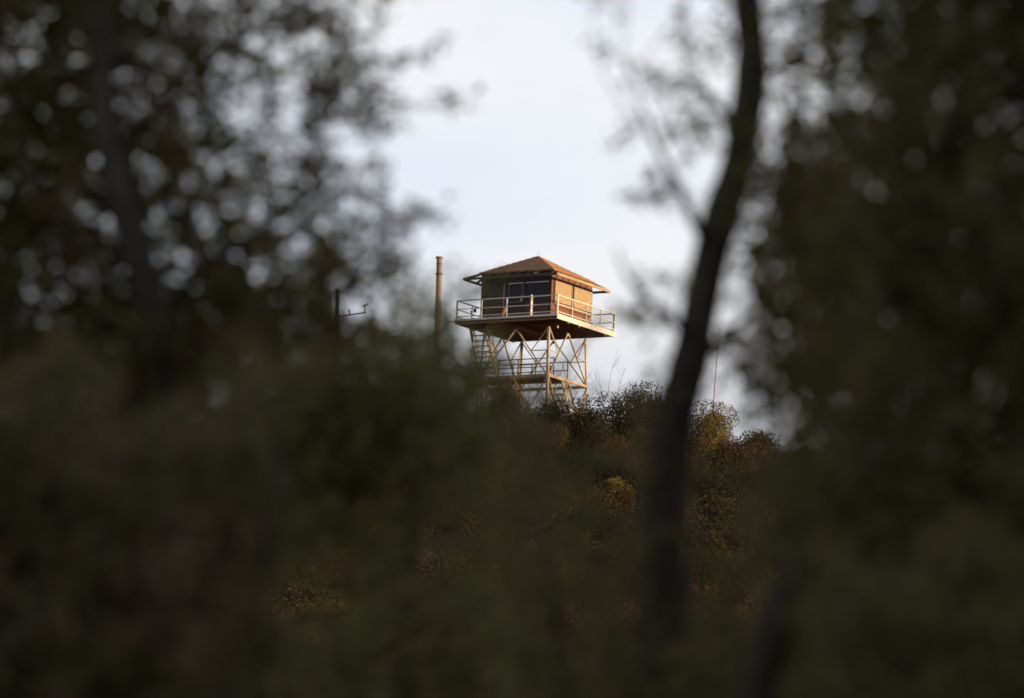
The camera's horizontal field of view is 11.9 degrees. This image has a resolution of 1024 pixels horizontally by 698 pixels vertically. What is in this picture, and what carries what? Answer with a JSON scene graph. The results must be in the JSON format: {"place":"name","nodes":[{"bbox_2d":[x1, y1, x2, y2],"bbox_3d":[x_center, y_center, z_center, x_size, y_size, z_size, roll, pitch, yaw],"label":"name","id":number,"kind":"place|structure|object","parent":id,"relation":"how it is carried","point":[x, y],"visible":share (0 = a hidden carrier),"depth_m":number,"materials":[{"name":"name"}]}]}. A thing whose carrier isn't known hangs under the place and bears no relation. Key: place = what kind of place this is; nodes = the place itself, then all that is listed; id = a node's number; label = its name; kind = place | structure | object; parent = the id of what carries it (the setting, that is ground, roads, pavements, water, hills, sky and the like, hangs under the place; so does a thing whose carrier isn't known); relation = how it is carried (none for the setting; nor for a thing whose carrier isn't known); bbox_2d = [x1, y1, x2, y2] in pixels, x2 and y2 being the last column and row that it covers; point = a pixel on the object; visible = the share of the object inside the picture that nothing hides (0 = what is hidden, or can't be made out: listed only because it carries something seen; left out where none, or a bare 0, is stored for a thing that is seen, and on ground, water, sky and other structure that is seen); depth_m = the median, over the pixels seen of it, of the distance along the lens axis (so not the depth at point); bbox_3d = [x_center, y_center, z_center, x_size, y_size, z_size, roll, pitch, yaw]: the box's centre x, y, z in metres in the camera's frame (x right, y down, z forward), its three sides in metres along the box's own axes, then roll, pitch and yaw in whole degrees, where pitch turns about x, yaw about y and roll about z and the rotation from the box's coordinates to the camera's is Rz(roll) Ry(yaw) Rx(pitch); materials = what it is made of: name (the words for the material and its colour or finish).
{"place":"outdoors","nodes":[
{"label":"outdoors","id":0,"kind":"place"},
{"bbox_2d":[1,466,1020,697],"bbox_3d":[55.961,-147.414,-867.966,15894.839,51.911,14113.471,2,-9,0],"label":"ground","id":1,"kind":"structure","parent":0,"point":[449,535],"depth_m":227.99,"materials":[{"name":"soil"}]},
{"bbox_2d":[0,315,307,697],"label":"shrub","id":2,"kind":"object","parent":1,"relation":"on","point":[105,469],"visible":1,"depth_m":11.36,"materials":[{"name":"green plant"}]},
{"bbox_2d":[0,0,482,641],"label":"oak tree","id":3,"kind":"object","parent":1,"relation":"on","point":[166,352],"visible":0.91,"depth_m":14.73,"materials":[{"name":"green plant"}]},
{"bbox_2d":[248,267,535,697],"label":"tall shrub","id":4,"kind":"object","parent":1,"relation":"on","point":[331,400],"visible":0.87,"depth_m":17.15,"materials":[{"name":"green plant"}]},
{"bbox_2d":[435,256,442,336],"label":"timber pole","id":5,"kind":"object","parent":1,"relation":"on","point":[437,273],"visible":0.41,"depth_m":251.56,"materials":[{"name":"brown wood"}]},
{"bbox_2d":[464,381,514,439],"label":"shrub","id":6,"kind":"object","parent":1,"relation":"on","point":[505,424],"visible":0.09,"depth_m":249.26,"materials":[{"name":"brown plant"}]},
{"bbox_2d":[491,373,539,445],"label":"shrub","id":7,"kind":"object","parent":1,"relation":"on","point":[516,414],"visible":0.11,"depth_m":250.18,"materials":[{"name":"green plant"}]},
{"bbox_2d":[43,416,992,697],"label":"hillside brush","id":8,"kind":"object","parent":1,"relation":"on","point":[717,522],"visible":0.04,"depth_m":225.59,"materials":[{"name":"brown plant"}]},
{"bbox_2d":[512,385,547,454],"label":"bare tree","id":9,"kind":"object","parent":1,"relation":"on","point":[529,414],"visible":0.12,"depth_m":248.47,"materials":[{"name":"brown plant"}]},
{"bbox_2d":[454,249,615,422],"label":"lookout tower","id":10,"kind":"structure","parent":1,"relation":"on","point":[537,298],"depth_m":260.42,"materials":[{"name":"brown wood"}]},
{"bbox_2d":[531,398,569,469],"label":"shrub","id":11,"kind":"object","parent":1,"relation":"on","point":[554,418],"visible":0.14,"depth_m":250.13,"materials":[{"name":"green plant"}]},
{"bbox_2d":[529,353,636,412],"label":"bare tree","id":12,"kind":"object","parent":1,"relation":"on","point":[593,382],"visible":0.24,"depth_m":273.62,"materials":[{"name":"brown plant"}]},
{"bbox_2d":[551,396,620,478],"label":"bush","id":13,"kind":"object","parent":1,"relation":"on","point":[581,425],"visible":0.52,"depth_m":246.01,"materials":[{"name":"green plant"}]},
{"bbox_2d":[588,434,643,497],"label":"shrub","id":14,"kind":"object","parent":1,"relation":"on","point":[617,447],"visible":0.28,"depth_m":242.64,"materials":[{"name":"brown plant"}]},
{"bbox_2d":[599,477,636,514],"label":"shrub","id":15,"kind":"object","parent":1,"relation":"on","point":[613,482],"visible":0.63,"depth_m":237.51,"materials":[{"name":"yellow plant"}]},
{"bbox_2d":[579,380,658,466],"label":"oak tree","id":16,"kind":"object","parent":1,"relation":"on","point":[623,412],"visible":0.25,"depth_m":247.83,"materials":[{"name":"green plant"}]},
{"bbox_2d":[479,394,821,697],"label":"shrub","id":17,"kind":"object","parent":1,"relation":"on","point":[548,677],"visible":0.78,"depth_m":13.83,"materials":[{"name":"green plant"}]},
{"bbox_2d":[470,0,870,697],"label":"oak tree","id":18,"kind":"object","parent":1,"relation":"on","point":[790,194],"visible":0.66,"depth_m":14.05,"materials":[{"name":"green plant"}]},
{"bbox_2d":[647,399,707,457],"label":"oak tree","id":19,"kind":"object","parent":1,"relation":"on","point":[696,425],"visible":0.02,"depth_m":250.22,"materials":[{"name":"green plant"}]},
{"bbox_2d":[711,358,716,430],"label":"whip antenna","id":20,"kind":"object","parent":1,"relation":"on","point":[715,382],"visible":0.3,"depth_m":254.95,"materials":[{"name":"orange metal"}]},
{"bbox_2d":[693,399,739,458],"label":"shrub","id":21,"kind":"object","parent":1,"relation":"on","point":[718,423],"visible":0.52,"depth_m":251.08,"materials":[{"name":"yellow plant"}]},
{"bbox_2d":[698,478,743,504],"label":"shrub","id":22,"kind":"object","parent":1,"relation":"on","point":[708,497],"visible":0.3,"depth_m":241.53,"materials":[{"name":"brown plant"}]},
{"bbox_2d":[704,434,761,482],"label":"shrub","id":23,"kind":"object","parent":1,"relation":"on","point":[737,452],"visible":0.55,"depth_m":247.87,"materials":[{"name":"brown plant"}]},
{"bbox_2d":[733,429,779,463],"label":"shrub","id":24,"kind":"object","parent":1,"relation":"on","point":[763,446],"visible":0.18,"depth_m":252.01,"materials":[{"name":"green plant"}]},
{"bbox_2d":[736,0,1023,697],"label":"oak tree","id":25,"kind":"object","parent":1,"relation":"on","point":[922,276],"visible":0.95,"depth_m":11.77,"materials":[{"name":"green plant"}]},
{"bbox_2d":[775,479,1023,697],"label":"shrub","id":26,"kind":"object","parent":1,"relation":"on","point":[925,624],"visible":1,"depth_m":10.69,"materials":[{"name":"green plant"}]},
{"bbox_2d":[0,0,1023,461],"label":"sky","id":27,"kind":"structure","parent":0,"point":[526,166],"materials":[{"name":"white"}]}
]}

